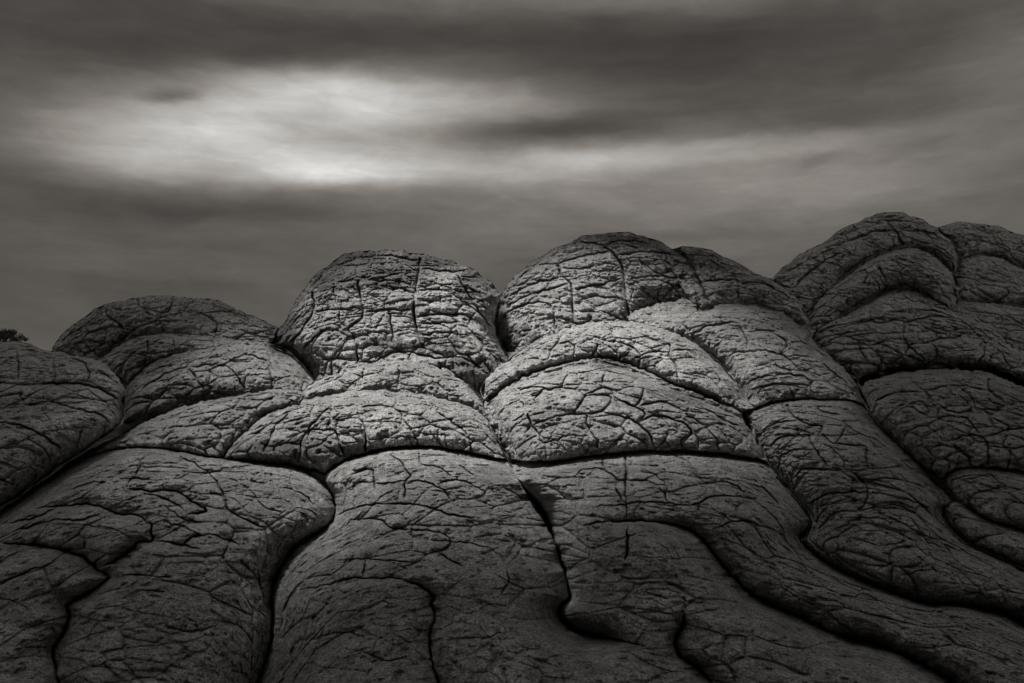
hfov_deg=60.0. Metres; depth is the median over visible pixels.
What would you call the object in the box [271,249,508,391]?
rock dome
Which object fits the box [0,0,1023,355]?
sky
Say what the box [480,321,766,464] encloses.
rock mound
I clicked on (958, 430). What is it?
rock tongue
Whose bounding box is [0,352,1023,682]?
ground
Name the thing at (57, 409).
rock mound
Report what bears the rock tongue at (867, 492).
on the ground
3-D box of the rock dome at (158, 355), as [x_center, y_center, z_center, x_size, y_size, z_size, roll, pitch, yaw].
[-7.925,0.275,22.797,5.382,3.696,9.024,5,-7,-43]
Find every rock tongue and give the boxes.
[0,389,334,682]
[259,445,681,682]
[515,450,1023,682]
[553,521,949,682]
[742,398,1023,622]
[857,365,1023,529]
[943,502,1023,567]
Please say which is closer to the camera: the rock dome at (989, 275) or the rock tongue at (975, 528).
the rock tongue at (975, 528)
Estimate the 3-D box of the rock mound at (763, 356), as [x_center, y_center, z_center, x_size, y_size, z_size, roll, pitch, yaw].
[5.529,0.046,21.818,4.900,3.707,8.218,0,-5,0]
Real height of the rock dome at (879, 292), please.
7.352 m
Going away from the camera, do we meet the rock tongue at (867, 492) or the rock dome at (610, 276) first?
the rock tongue at (867, 492)
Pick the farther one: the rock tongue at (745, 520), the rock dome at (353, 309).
the rock dome at (353, 309)
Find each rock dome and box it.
[52,295,313,424]
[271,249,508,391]
[497,232,810,351]
[773,212,1023,388]
[938,221,1023,352]
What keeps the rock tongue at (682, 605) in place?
on the ground
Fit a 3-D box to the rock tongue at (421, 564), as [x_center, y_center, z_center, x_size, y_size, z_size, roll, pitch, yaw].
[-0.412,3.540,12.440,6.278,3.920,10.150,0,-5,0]
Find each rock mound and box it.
[0,341,126,506]
[223,360,510,475]
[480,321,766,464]
[627,298,868,417]
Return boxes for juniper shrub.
[0,328,29,341]
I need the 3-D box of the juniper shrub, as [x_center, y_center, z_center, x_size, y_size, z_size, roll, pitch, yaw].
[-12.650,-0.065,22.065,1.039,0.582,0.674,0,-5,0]
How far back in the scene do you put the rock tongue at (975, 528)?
13.04 m
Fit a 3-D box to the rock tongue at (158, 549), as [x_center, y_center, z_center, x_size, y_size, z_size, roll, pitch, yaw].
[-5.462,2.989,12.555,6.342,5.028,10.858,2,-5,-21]
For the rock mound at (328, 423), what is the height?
2.408 m

